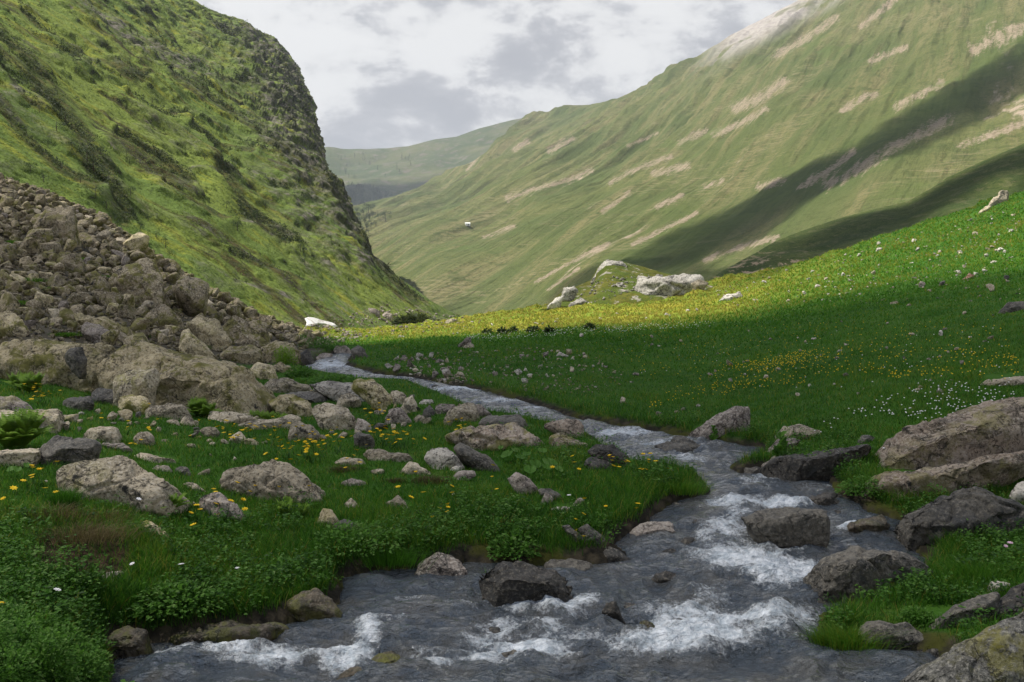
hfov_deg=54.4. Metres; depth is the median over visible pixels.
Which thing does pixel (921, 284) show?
meadow stone
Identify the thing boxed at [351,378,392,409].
boulder
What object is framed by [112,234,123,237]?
scree block
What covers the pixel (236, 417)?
boulder
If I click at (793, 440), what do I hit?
boulder
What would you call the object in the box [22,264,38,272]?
scree block
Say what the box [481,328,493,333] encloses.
bush
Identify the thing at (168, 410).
boulder
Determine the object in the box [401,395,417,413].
boulder
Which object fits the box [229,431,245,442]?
bank rock
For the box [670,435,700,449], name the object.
boulder
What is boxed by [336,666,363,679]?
boulder
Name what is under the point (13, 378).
fern
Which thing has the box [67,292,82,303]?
scree block
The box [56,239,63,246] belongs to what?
scree block
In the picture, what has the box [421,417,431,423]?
bank rock
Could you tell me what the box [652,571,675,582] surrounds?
stream stone
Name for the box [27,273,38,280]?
scree block
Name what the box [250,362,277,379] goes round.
boulder
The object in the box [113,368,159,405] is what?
boulder
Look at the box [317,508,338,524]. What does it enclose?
boulder
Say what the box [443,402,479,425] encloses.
boulder
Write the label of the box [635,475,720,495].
grass tussock
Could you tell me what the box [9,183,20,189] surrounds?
scree block
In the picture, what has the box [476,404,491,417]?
boulder
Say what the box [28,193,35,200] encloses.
scree block
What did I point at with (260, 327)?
boulder
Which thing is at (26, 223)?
scree block
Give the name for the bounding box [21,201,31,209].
scree block
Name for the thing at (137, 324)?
scree block
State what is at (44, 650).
leafy plant
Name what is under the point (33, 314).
scree block
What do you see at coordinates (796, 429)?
boulder
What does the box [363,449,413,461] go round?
boulder
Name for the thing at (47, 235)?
scree block
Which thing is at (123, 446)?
boulder
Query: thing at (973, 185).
moraine ridge
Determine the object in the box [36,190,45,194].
scree block
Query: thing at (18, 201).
scree block
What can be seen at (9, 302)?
scree block
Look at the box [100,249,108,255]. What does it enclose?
scree block
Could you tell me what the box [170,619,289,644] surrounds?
boulder
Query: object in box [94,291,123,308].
scree block
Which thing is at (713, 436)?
leafy spike
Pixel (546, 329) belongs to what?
bush
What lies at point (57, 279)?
scree block
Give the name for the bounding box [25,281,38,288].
scree block
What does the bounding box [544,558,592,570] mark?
boulder
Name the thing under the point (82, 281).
scree block
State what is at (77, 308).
scree block
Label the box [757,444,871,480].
boulder
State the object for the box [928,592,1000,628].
boulder
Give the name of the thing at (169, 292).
scree block
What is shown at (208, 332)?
boulder
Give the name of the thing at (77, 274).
scree block
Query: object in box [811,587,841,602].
boulder
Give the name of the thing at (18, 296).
scree block
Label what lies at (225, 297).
scree block
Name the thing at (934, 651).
boulder
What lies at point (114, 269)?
scree block
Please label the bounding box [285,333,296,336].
scree block
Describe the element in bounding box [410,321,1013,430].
flowers
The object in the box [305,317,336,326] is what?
snow patch
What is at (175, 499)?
fern
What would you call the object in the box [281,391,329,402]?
boulder
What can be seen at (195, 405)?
fern
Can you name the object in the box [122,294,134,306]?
scree block
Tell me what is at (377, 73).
sky
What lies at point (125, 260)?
scree block
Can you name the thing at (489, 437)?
boulder
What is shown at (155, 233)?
shrub
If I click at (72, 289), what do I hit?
scree block
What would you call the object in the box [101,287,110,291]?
scree block
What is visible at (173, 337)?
scree block
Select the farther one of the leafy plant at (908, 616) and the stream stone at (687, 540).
the stream stone at (687, 540)
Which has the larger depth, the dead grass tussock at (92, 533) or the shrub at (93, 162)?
the shrub at (93, 162)
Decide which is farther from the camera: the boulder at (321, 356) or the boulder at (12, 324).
the boulder at (321, 356)
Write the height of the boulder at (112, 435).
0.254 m
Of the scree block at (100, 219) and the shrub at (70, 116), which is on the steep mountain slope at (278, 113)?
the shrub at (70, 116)
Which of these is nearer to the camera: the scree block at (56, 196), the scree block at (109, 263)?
the scree block at (109, 263)
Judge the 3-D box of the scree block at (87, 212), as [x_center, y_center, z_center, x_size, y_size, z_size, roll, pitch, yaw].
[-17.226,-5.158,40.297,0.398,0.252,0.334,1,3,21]
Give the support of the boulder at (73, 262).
on the ground at (940, 642)
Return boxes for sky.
[196,0,797,148]
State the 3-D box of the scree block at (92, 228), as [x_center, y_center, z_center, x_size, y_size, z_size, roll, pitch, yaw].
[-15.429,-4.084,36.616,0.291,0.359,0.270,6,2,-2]
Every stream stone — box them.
[488,626,500,632]
[502,649,516,656]
[639,620,654,627]
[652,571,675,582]
[662,548,676,552]
[680,537,694,543]
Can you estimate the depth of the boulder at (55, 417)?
10.23 m
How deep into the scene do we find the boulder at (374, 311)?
142.80 m
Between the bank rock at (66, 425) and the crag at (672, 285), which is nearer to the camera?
the bank rock at (66, 425)
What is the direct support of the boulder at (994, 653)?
on the ground at (940, 642)
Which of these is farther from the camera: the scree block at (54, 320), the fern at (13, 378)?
the scree block at (54, 320)
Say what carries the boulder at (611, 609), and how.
in the stream water
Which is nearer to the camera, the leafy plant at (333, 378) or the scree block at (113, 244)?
the leafy plant at (333, 378)
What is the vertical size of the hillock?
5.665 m
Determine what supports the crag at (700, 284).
on the ground at (940, 642)
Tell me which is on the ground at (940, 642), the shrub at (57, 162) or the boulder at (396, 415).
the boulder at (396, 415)
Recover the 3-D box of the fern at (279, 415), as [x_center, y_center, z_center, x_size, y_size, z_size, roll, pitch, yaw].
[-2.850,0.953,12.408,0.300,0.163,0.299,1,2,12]
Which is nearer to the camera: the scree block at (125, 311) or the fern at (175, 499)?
the fern at (175, 499)
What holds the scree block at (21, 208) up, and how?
on the ground at (940, 642)
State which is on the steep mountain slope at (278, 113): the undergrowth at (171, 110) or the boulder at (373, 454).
the undergrowth at (171, 110)
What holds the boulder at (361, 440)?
on the ground at (940, 642)
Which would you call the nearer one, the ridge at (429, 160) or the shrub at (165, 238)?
the shrub at (165, 238)
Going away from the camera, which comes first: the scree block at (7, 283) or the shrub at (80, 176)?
the scree block at (7, 283)
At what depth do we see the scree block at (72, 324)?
21.20 m
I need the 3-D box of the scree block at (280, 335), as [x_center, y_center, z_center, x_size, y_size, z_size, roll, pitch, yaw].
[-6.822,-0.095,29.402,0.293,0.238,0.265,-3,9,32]
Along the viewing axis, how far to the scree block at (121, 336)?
19.96 m
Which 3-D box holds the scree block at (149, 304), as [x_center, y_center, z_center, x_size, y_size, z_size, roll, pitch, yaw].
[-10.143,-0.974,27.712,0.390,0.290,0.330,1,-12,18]
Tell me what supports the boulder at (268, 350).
on the ground at (940, 642)
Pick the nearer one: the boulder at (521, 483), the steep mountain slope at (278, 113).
the boulder at (521, 483)
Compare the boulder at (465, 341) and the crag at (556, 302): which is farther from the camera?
the crag at (556, 302)
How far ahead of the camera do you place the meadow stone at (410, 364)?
19.50 m
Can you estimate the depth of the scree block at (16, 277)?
26.97 m
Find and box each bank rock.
[62,421,69,429]
[63,414,78,421]
[107,412,117,420]
[118,409,132,420]
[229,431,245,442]
[244,438,258,444]
[337,431,346,437]
[374,409,385,414]
[374,423,387,429]
[419,399,433,403]
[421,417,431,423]
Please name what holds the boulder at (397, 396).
on the ground at (940, 642)
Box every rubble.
[0,175,323,359]
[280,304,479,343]
[575,275,651,301]
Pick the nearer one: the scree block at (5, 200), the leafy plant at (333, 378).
the leafy plant at (333, 378)
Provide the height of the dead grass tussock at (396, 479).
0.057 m
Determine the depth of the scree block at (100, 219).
38.23 m
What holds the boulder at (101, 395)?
on the ground at (940, 642)
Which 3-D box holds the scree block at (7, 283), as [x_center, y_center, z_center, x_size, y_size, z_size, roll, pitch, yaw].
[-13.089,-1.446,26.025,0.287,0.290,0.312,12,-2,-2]
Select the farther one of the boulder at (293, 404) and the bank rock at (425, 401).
the bank rock at (425, 401)
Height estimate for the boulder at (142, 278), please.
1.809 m
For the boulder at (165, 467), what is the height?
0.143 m
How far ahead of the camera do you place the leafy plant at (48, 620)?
5.58 m
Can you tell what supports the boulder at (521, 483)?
on the ground at (940, 642)
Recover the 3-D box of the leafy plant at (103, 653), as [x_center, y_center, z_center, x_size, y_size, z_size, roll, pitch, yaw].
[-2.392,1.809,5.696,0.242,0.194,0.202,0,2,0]
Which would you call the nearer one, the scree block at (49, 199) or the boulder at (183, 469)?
the boulder at (183, 469)
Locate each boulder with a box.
[0,311,27,336]
[0,338,115,392]
[0,395,32,410]
[0,409,64,433]
[0,448,40,466]
[30,206,81,246]
[39,435,101,464]
[56,251,85,275]
[56,455,191,516]
[62,396,94,410]
[65,347,86,378]
[77,315,135,335]
[79,232,100,246]
[81,322,116,342]
[83,426,121,443]
[85,270,110,288]
[91,388,113,405]
[96,340,276,413]
[102,443,132,451]
[104,626,153,658]
[106,571,124,578]
[108,257,164,305]
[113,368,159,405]
[118,394,151,414]
[133,432,155,445]
[134,453,175,462]
[142,520,171,541]
[144,304,183,328]
[145,403,192,420]
[154,465,171,472]
[167,419,180,425]
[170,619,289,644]
[175,466,191,475]
[178,329,216,359]
[181,416,194,425]
[183,482,205,491]
[186,315,231,350]
[198,469,209,474]
[199,492,244,519]
[200,427,219,437]
[208,411,261,423]
[219,344,264,363]
[219,459,326,502]
[222,315,267,346]
[238,414,300,429]
[248,320,270,343]
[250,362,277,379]
[261,340,300,364]
[264,378,313,392]
[268,394,312,416]
[273,362,292,372]
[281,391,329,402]
[287,588,341,621]
[288,421,320,440]
[300,349,314,364]
[309,380,365,401]
[311,403,355,429]
[316,353,332,359]
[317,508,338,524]
[332,519,359,530]
[333,345,350,352]
[334,457,365,464]
[336,393,360,407]
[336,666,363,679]
[341,478,365,485]
[345,498,358,507]
[351,345,367,359]
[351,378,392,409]
[353,432,374,448]
[355,418,371,431]
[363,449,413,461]
[368,308,379,317]
[371,468,384,473]
[371,651,399,663]
[382,312,392,320]
[385,407,411,423]
[387,495,407,508]
[391,390,406,403]
[399,461,430,474]
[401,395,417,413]
[414,415,424,421]
[414,552,466,575]
[422,405,435,417]
[424,447,464,469]
[434,404,454,413]
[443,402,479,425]
[445,318,454,323]
[445,422,544,450]
[450,465,461,471]
[453,443,499,471]
[454,470,475,480]
[458,337,470,346]
[461,342,473,347]
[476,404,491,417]
[478,414,527,428]
[479,561,572,606]
[507,472,537,493]
[538,488,562,500]
[541,492,552,504]
[544,419,583,437]
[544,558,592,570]
[549,432,587,447]
[562,524,585,543]
[572,498,584,505]
[578,524,606,543]
[584,457,612,469]
[587,444,628,465]
[602,601,624,623]
[603,546,630,561]
[624,602,636,607]
[629,521,675,535]
[655,441,692,452]
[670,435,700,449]
[688,406,750,439]
[719,291,742,300]
[741,507,830,547]
[744,466,760,473]
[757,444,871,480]
[768,438,800,452]
[775,424,819,439]
[803,545,932,602]
[808,492,840,505]
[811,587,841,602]
[847,514,890,532]
[857,620,923,649]
[858,435,874,443]
[862,450,1023,499]
[875,396,1023,469]
[893,486,1023,550]
[899,611,1023,681]
[918,648,938,657]
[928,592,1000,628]
[961,273,974,280]
[979,206,990,212]
[981,376,1023,385]
[987,581,1010,591]
[988,190,1008,206]
[993,583,1023,619]
[998,301,1023,313]
[1009,481,1023,502]
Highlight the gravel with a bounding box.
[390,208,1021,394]
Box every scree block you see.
[0,195,14,207]
[0,244,16,261]
[0,261,11,266]
[0,269,11,280]
[0,292,19,312]
[1,187,17,192]
[3,207,11,212]
[3,224,12,231]
[3,230,11,235]
[5,280,12,289]
[6,191,16,198]
[8,212,18,218]
[8,281,23,291]
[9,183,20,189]
[9,234,20,240]
[9,273,26,283]
[9,292,21,299]
[10,220,20,226]
[11,230,22,236]
[11,271,26,275]
[13,241,21,248]
[14,199,20,205]
[16,205,23,210]
[17,190,24,194]
[17,212,23,218]
[17,249,27,257]
[17,307,28,314]
[19,237,42,256]
[19,256,33,267]
[20,220,31,225]
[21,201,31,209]
[21,225,31,232]
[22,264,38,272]
[22,289,34,298]
[23,320,35,328]
[24,189,35,196]
[24,308,40,319]
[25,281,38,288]
[25,298,42,309]
[26,214,33,220]
[26,228,53,241]
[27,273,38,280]
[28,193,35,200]
[31,287,42,294]
[32,253,47,260]
[34,194,45,206]
[34,259,43,264]
[34,291,53,305]
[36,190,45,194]
[38,285,48,292]
[39,271,52,277]
[39,317,49,323]
[40,241,62,252]
[43,249,54,255]
[45,196,55,202]
[45,261,55,269]
[45,272,66,287]
[46,253,57,261]
[48,308,59,317]
[49,317,62,326]
[51,194,58,200]
[51,286,69,294]
[52,201,63,206]
[53,262,64,272]
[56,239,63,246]
[58,301,68,308]
[59,307,73,324]
[63,239,76,251]
[63,284,75,291]
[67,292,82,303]
[67,320,76,330]
[71,304,84,314]
[73,272,80,277]
[73,285,84,291]
[73,312,84,324]
[75,278,86,283]
[76,213,83,219]
[77,220,90,228]
[77,225,84,231]
[77,292,93,299]
[78,251,86,256]
[82,210,91,214]
[85,296,97,302]
[85,305,96,315]
[86,253,94,259]
[86,264,95,272]
[87,260,101,268]
[88,225,96,232]
[88,247,96,254]
[92,241,100,248]
[93,211,108,226]
[93,305,102,312]
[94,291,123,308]
[95,256,103,264]
[96,229,111,239]
[97,267,110,273]
[99,243,109,250]
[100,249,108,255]
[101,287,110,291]
[101,330,120,345]
[103,260,115,267]
[105,216,111,224]
[106,303,118,313]
[108,240,121,251]
[109,254,117,260]
[111,249,123,258]
[111,287,118,292]
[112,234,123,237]
[112,265,121,272]
[113,329,126,344]
[114,227,123,233]
[116,237,125,243]
[117,304,135,318]
[121,256,129,265]
[122,232,149,251]
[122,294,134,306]
[123,332,148,345]
[129,318,149,331]
[130,250,145,262]
[134,296,142,303]
[135,306,149,316]
[135,330,150,336]
[141,300,154,309]
[143,247,153,254]
[151,329,161,338]
[154,258,169,267]
[158,333,169,342]
[159,329,168,335]
[161,272,169,280]
[163,259,180,273]
[163,295,171,307]
[164,285,175,299]
[165,325,179,334]
[166,272,180,284]
[168,335,179,340]
[174,276,209,316]
[207,304,216,315]
[208,287,212,296]
[209,312,223,323]
[211,289,218,297]
[217,292,231,302]
[217,301,226,309]
[219,309,226,315]
[226,304,241,317]
[233,299,246,311]
[244,307,256,317]
[255,340,265,348]
[258,314,272,325]
[272,323,283,330]
[275,333,284,338]
[279,323,292,331]
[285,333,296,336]
[290,336,299,341]
[297,338,309,345]
[298,329,306,335]
[306,332,316,342]
[311,330,323,336]
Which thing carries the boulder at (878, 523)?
in the stream water
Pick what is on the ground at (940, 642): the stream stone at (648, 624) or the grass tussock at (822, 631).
the grass tussock at (822, 631)
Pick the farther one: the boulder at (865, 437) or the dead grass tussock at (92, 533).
the boulder at (865, 437)
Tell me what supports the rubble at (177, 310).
on the ground at (940, 642)
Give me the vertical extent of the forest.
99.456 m
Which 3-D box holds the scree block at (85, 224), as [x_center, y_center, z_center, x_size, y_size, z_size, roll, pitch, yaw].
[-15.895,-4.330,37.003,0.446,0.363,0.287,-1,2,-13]
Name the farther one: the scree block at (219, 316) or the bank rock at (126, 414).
the scree block at (219, 316)
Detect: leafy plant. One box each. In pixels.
[0,597,34,637]
[0,600,29,671]
[0,632,45,681]
[1,608,55,662]
[11,618,82,681]
[31,607,67,633]
[49,621,95,662]
[64,641,112,681]
[87,645,115,673]
[121,577,225,620]
[283,364,316,376]
[298,333,318,341]
[298,335,346,348]
[306,373,357,383]
[308,519,405,556]
[341,374,367,382]
[486,528,542,560]
[834,474,884,497]
[895,604,933,625]
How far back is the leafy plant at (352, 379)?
16.37 m
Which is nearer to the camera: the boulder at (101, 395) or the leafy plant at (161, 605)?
the leafy plant at (161, 605)
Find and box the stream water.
[111,353,936,681]
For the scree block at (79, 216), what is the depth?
38.10 m
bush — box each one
[272,342,297,364]
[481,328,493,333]
[496,326,508,333]
[508,326,517,332]
[525,325,539,331]
[544,325,555,332]
[583,322,596,328]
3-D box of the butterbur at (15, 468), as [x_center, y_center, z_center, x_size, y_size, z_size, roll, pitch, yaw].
[-3.998,1.050,8.053,0.126,0.158,0.212,0,2,0]
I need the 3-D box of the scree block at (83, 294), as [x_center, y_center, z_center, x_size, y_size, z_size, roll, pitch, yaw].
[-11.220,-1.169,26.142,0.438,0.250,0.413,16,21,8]
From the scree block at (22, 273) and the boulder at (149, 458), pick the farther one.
the scree block at (22, 273)
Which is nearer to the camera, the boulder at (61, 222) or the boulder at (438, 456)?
the boulder at (438, 456)
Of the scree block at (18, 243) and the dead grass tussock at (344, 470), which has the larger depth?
the scree block at (18, 243)
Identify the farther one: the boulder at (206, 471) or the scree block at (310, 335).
the scree block at (310, 335)
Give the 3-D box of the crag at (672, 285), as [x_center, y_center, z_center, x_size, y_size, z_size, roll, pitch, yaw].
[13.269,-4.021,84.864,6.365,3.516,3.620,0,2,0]
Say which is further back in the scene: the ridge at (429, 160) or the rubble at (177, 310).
the ridge at (429, 160)
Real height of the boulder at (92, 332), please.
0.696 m
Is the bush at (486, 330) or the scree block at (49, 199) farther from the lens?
the bush at (486, 330)
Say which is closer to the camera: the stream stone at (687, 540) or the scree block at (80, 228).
the stream stone at (687, 540)
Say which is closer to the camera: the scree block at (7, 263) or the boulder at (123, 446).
the boulder at (123, 446)
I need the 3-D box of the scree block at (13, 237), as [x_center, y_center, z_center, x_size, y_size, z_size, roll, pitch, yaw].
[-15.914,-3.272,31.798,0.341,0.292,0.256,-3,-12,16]
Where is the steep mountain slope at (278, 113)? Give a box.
[0,0,460,328]
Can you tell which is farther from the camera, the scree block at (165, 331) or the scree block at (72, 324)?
the scree block at (165, 331)
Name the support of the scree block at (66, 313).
on the ground at (940, 642)
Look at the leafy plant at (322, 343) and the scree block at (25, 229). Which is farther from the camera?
the scree block at (25, 229)
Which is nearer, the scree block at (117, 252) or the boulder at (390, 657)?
the boulder at (390, 657)
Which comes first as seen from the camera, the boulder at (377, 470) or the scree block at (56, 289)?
the boulder at (377, 470)
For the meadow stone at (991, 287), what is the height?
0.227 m
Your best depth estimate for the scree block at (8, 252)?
29.35 m
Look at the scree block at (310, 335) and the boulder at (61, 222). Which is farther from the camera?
the boulder at (61, 222)
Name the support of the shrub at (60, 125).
on the steep mountain slope at (278, 113)
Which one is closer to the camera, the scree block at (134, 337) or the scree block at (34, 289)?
the scree block at (134, 337)
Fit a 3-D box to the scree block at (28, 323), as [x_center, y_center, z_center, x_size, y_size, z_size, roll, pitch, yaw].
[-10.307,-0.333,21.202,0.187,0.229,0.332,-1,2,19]
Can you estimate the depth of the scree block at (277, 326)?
36.00 m
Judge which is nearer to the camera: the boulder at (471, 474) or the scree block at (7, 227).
the boulder at (471, 474)
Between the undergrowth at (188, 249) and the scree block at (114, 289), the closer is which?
the scree block at (114, 289)
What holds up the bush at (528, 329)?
on the ground at (940, 642)
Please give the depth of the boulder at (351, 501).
8.61 m
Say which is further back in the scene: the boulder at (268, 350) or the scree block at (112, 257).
the scree block at (112, 257)
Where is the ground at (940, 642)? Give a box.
[0,178,1023,681]
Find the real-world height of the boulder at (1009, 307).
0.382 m
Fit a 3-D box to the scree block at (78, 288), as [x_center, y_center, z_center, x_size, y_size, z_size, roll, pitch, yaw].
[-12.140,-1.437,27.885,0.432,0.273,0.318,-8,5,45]
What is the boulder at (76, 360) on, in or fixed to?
on the ground at (940, 642)
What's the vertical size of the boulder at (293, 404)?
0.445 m
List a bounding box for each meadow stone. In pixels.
[393,363,400,371]
[407,359,413,367]
[514,369,521,374]
[918,281,925,286]
[986,284,994,291]
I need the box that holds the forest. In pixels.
[346,182,391,204]
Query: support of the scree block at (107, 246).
on the ground at (940, 642)
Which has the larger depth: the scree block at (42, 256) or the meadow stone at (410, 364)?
the scree block at (42, 256)
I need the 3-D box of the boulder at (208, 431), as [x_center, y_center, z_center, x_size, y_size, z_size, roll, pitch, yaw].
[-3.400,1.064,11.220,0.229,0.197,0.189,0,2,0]
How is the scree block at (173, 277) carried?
on the ground at (940, 642)
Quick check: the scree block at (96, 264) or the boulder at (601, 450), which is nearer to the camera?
the boulder at (601, 450)
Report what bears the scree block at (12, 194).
on the ground at (940, 642)
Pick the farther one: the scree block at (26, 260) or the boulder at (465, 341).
the scree block at (26, 260)
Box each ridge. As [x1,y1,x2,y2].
[325,118,521,205]
[705,144,1023,281]
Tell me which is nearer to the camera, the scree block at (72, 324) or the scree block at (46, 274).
the scree block at (72, 324)
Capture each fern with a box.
[0,407,56,446]
[0,424,18,448]
[4,371,25,388]
[9,371,46,392]
[161,492,190,507]
[186,396,208,414]
[198,403,222,416]
[248,409,264,417]
[256,411,275,419]
[274,411,287,418]
[275,495,292,513]
[296,501,309,515]
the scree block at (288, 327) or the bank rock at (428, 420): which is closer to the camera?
the bank rock at (428, 420)
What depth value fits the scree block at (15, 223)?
33.43 m
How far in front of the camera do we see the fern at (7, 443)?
9.03 m
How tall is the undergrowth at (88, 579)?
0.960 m
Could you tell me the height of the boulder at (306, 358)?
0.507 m
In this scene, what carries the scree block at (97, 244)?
on the ground at (940, 642)
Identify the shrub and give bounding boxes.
[45,119,68,130]
[49,158,65,168]
[59,112,74,119]
[70,143,107,161]
[73,172,91,182]
[83,155,106,171]
[93,185,104,195]
[101,198,117,207]
[147,229,166,237]
[160,236,168,247]
[250,210,260,219]
[390,313,440,324]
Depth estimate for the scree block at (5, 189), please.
37.74 m
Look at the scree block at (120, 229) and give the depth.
42.44 m
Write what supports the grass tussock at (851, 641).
on the ground at (940, 642)
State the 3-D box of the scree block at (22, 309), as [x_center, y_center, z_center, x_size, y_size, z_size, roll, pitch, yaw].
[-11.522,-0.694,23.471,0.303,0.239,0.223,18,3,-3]
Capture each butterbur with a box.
[6,460,29,482]
[498,445,563,478]
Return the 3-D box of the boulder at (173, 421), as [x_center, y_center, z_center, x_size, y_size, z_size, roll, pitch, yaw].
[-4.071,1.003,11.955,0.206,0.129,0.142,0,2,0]
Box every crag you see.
[547,296,563,308]
[561,286,577,301]
[568,298,587,306]
[591,259,627,281]
[634,273,703,295]
[691,279,708,289]
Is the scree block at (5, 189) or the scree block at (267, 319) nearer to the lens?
the scree block at (267, 319)
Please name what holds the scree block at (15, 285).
on the ground at (940, 642)
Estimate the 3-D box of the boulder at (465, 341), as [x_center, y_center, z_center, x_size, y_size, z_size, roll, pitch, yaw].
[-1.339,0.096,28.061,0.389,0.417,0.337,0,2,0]
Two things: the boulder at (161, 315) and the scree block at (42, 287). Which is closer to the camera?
the boulder at (161, 315)
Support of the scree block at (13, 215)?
on the ground at (940, 642)
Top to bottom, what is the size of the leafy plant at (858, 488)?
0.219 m
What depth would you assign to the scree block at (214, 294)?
37.64 m
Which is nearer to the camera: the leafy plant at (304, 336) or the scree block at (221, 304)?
the leafy plant at (304, 336)
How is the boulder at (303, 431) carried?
on the ground at (940, 642)
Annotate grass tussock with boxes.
[4,498,129,524]
[24,277,48,281]
[24,516,171,548]
[35,482,92,507]
[41,332,81,336]
[77,503,146,524]
[313,465,367,473]
[341,542,454,571]
[381,476,404,483]
[404,473,457,485]
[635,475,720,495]
[762,616,922,653]
[805,622,856,647]
[905,549,1023,590]
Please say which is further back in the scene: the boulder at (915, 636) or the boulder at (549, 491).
the boulder at (549, 491)
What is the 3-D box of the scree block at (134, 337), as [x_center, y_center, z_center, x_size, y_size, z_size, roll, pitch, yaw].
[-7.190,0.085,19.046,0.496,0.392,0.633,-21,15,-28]
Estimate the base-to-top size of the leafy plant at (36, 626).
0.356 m
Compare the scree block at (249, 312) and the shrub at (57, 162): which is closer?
the scree block at (249, 312)
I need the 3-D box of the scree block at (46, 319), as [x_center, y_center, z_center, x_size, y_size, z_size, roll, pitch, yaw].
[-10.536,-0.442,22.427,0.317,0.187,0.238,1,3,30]
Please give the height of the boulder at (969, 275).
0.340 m
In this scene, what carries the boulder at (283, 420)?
on the ground at (940, 642)
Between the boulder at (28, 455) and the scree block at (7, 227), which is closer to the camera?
the boulder at (28, 455)
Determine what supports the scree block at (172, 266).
on the ground at (940, 642)
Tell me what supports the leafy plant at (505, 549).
on the ground at (940, 642)
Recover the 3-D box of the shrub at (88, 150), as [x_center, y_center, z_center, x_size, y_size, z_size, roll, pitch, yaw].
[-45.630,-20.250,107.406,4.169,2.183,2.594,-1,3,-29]
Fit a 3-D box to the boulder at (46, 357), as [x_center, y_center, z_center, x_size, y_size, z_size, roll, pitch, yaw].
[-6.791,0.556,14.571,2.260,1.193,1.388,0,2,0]
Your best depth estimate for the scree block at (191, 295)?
29.55 m
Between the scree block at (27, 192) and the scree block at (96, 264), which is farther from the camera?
the scree block at (27, 192)
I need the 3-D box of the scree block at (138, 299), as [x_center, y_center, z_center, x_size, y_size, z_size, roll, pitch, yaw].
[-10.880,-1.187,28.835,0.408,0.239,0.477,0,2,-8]
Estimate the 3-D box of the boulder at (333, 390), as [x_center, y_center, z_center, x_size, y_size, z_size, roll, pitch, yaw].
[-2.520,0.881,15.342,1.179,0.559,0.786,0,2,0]
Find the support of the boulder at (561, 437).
on the ground at (940, 642)
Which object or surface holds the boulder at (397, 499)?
on the ground at (940, 642)
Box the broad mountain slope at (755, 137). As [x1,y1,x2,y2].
[353,0,1023,315]
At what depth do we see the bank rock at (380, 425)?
11.95 m
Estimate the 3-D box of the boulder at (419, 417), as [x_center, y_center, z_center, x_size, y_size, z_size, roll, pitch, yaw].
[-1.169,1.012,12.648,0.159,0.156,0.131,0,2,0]
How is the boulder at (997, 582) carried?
on the ground at (940, 642)
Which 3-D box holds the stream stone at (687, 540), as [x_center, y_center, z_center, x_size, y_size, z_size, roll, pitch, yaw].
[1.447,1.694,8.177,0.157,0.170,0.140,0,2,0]
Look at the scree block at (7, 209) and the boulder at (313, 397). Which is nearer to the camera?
the boulder at (313, 397)
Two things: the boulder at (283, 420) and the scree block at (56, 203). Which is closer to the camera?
the boulder at (283, 420)
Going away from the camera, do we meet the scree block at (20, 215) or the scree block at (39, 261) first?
the scree block at (39, 261)
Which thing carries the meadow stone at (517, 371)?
on the ground at (940, 642)
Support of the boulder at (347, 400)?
on the ground at (940, 642)
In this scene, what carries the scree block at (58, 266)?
on the ground at (940, 642)
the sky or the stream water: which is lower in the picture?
the stream water
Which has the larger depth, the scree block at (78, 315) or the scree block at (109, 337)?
the scree block at (78, 315)
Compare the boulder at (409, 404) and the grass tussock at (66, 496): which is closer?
the grass tussock at (66, 496)
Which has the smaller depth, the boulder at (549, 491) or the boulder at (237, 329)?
the boulder at (549, 491)
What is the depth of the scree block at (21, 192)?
38.41 m
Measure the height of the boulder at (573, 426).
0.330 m
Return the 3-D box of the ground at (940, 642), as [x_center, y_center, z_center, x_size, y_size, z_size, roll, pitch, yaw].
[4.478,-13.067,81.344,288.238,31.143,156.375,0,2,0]
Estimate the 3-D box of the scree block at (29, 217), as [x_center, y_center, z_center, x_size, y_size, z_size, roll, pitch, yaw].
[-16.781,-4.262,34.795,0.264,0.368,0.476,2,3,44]
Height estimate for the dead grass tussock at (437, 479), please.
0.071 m
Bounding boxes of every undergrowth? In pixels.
[0,0,428,307]
[0,0,458,327]
[0,377,1023,681]
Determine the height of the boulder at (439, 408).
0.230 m
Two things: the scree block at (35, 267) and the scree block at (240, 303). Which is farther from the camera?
the scree block at (240, 303)
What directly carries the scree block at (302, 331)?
on the ground at (940, 642)
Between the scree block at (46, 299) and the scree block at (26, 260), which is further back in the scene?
the scree block at (26, 260)
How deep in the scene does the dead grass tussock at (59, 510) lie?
7.24 m
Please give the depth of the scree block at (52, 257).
30.95 m
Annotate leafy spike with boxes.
[509,524,522,548]
[709,425,718,439]
[771,431,788,456]
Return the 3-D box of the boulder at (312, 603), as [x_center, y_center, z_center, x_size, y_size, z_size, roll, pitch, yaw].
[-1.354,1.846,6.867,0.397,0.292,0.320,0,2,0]
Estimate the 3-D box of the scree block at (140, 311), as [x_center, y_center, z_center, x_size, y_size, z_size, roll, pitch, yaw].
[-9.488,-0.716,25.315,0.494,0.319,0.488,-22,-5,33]
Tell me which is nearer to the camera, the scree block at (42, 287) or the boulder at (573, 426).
the boulder at (573, 426)
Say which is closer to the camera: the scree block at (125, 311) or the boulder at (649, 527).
the boulder at (649, 527)
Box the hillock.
[543,260,713,309]
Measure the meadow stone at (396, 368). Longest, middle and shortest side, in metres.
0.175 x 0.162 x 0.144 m
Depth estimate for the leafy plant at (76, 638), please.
5.40 m
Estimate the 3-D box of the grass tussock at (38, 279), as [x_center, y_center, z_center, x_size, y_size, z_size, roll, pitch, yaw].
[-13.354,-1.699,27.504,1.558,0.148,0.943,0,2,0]
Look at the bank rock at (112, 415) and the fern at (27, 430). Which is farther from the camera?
the bank rock at (112, 415)
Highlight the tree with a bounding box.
[377,210,391,220]
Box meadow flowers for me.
[593,319,1018,406]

